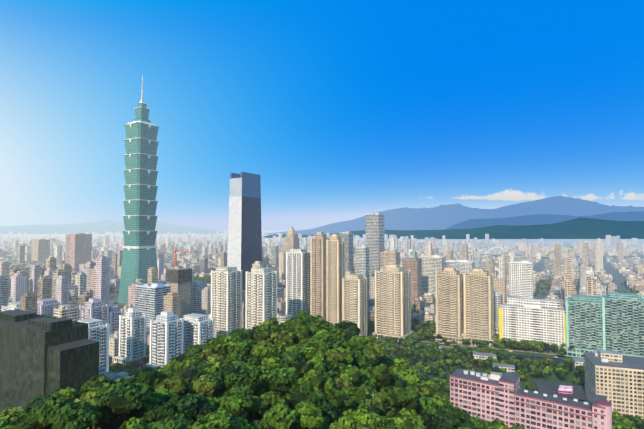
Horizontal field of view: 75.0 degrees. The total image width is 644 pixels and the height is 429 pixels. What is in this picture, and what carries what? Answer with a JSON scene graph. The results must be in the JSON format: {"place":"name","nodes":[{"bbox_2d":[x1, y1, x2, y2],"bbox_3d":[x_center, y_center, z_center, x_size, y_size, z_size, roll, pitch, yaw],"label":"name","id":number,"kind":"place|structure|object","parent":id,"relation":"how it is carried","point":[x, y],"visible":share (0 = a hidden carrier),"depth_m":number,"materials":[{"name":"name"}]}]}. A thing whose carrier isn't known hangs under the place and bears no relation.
{"place":"outdoors","nodes":[
{"label":"outdoors","id":0,"kind":"place"},
{"bbox_2d":[0,220,268,233],"bbox_3d":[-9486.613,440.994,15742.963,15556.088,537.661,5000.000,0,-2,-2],"label":"mountain","id":1,"kind":"structure","parent":0,"point":[103,227],"depth_m":14354.83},
{"bbox_2d":[111,362,379,428],"bbox_3d":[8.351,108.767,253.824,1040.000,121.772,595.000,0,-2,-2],"label":"hill terrain","id":2,"kind":"structure","parent":0,"point":[113,425],"depth_m":132.85,"materials":[{"name":"green plant"}]},
{"bbox_2d":[0,369,411,428],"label":"hill trees","id":3,"kind":"object","parent":2,"relation":"on","point":[201,399],"visible":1,"depth_m":111.84,"materials":[{"name":"green plant"}]},
{"bbox_2d":[51,311,491,428],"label":"hill trees","id":4,"kind":"object","parent":2,"relation":"on","point":[301,344],"visible":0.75,"depth_m":176.85,"materials":[{"name":"green plant"}]},
{"bbox_2d":[441,395,643,428],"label":"hill trees","id":5,"kind":"object","parent":2,"relation":"on","point":[620,422],"depth_m":304.93,"materials":[{"name":"green plant"}]},
{"bbox_2d":[0,0,643,229],"label":"sky","id":6,"kind":"structure","parent":0,"point":[343,110],"materials":[{"name":"blue"}]},
{"bbox_2d":[3,230,643,365],"bbox_3d":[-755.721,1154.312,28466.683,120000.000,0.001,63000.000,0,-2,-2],"label":"ground","id":7,"kind":"structure","parent":0,"point":[618,278],"depth_m":1754.44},
{"bbox_2d":[0,309,98,413],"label":"building","id":8,"kind":"structure","parent":7,"relation":"on","point":[42,355],"depth_m":287.31,"materials":[{"name":"grey concrete"}]},
{"bbox_2d":[118,75,165,303],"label":"skyscraper","id":9,"kind":"structure","parent":7,"relation":"on","point":[139,258],"depth_m":920.44,"materials":[{"name":"teal glass"}]},
{"bbox_2d":[227,172,283,303],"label":"skyscraper","id":10,"kind":"structure","parent":7,"relation":"on","point":[244,241],"depth_m":839.57,"materials":[{"name":"grey glass"}]},
{"bbox_2d":[0,213,643,381],"bbox_3d":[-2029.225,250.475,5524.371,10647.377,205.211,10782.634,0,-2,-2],"label":"city buildings","id":11,"kind":"structure","parent":7,"relation":"on","point":[380,278],"depth_m":642.93,"materials":[{"name":"beige concrete"}]},
{"bbox_2d":[9,273,643,423],"bbox_3d":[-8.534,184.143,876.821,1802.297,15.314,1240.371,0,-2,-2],"label":"city trees","id":12,"kind":"object","parent":7,"relation":"on","point":[457,354],"visible":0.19,"depth_m":498.97,"materials":[{"name":"green plant"}]},
{"bbox_2d":[400,340,572,360],"bbox_3d":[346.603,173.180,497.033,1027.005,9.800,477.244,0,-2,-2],"label":"boulevard","id":13,"kind":"object","parent":7,"relation":"on","point":[511,350],"visible":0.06,"depth_m":549.23,"materials":[{"name":"grey asphalt"}]},
{"bbox_2d":[126,326,632,421],"bbox_3d":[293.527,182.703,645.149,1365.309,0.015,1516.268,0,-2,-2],"label":"park ground","id":14,"kind":"structure","parent":0,"point":[556,378],"depth_m":479.16,"materials":[{"name":"green plant"}]},
{"bbox_2d":[438,345,643,428],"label":"buildings","id":15,"kind":"structure","parent":14,"relation":"on","point":[614,380],"depth_m":313.30,"materials":[{"name":"pink concrete"}]},
{"bbox_2d":[264,218,643,238],"bbox_3d":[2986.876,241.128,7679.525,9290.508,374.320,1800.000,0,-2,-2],"label":"mountain","id":16,"kind":"structure","parent":0,"point":[584,228],"depth_m":7188.69,"materials":[{"name":"green plant"}]},
{"bbox_2d":[269,196,643,234],"bbox_3d":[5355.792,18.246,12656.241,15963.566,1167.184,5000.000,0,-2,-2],"label":"mountain","id":17,"kind":"structure","parent":0,"point":[442,217],"depth_m":11661.81,"materials":[{"name":"blue"}]},
{"bbox_2d":[484,247,579,256],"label":"arch bridges","id":18,"kind":"structure","parent":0,"point":[541,256],"depth_m":2378.31,"materials":[{"name":"white metal"}]},
{"bbox_2d":[423,252,643,259],"bbox_3d":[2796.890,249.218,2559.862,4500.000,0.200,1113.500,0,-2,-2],"label":"river","id":19,"kind":"structure","parent":0,"point":[614,257],"depth_m":2452.65,"materials":[{"name":"liquid"}]},
{"bbox_2d":[445,211,643,229],"bbox_3d":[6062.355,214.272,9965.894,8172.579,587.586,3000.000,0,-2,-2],"label":"mountain","id":20,"kind":"structure","parent":0,"point":[539,219],"depth_m":9510.14,"materials":[{"name":"blue"}]},
{"bbox_2d":[454,190,643,200],"bbox_3d":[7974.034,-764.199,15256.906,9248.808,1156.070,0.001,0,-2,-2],"label":"cloud","id":21,"kind":"structure","parent":0,"point":[506,195],"depth_m":15234.64,"materials":[{"name":"white"}]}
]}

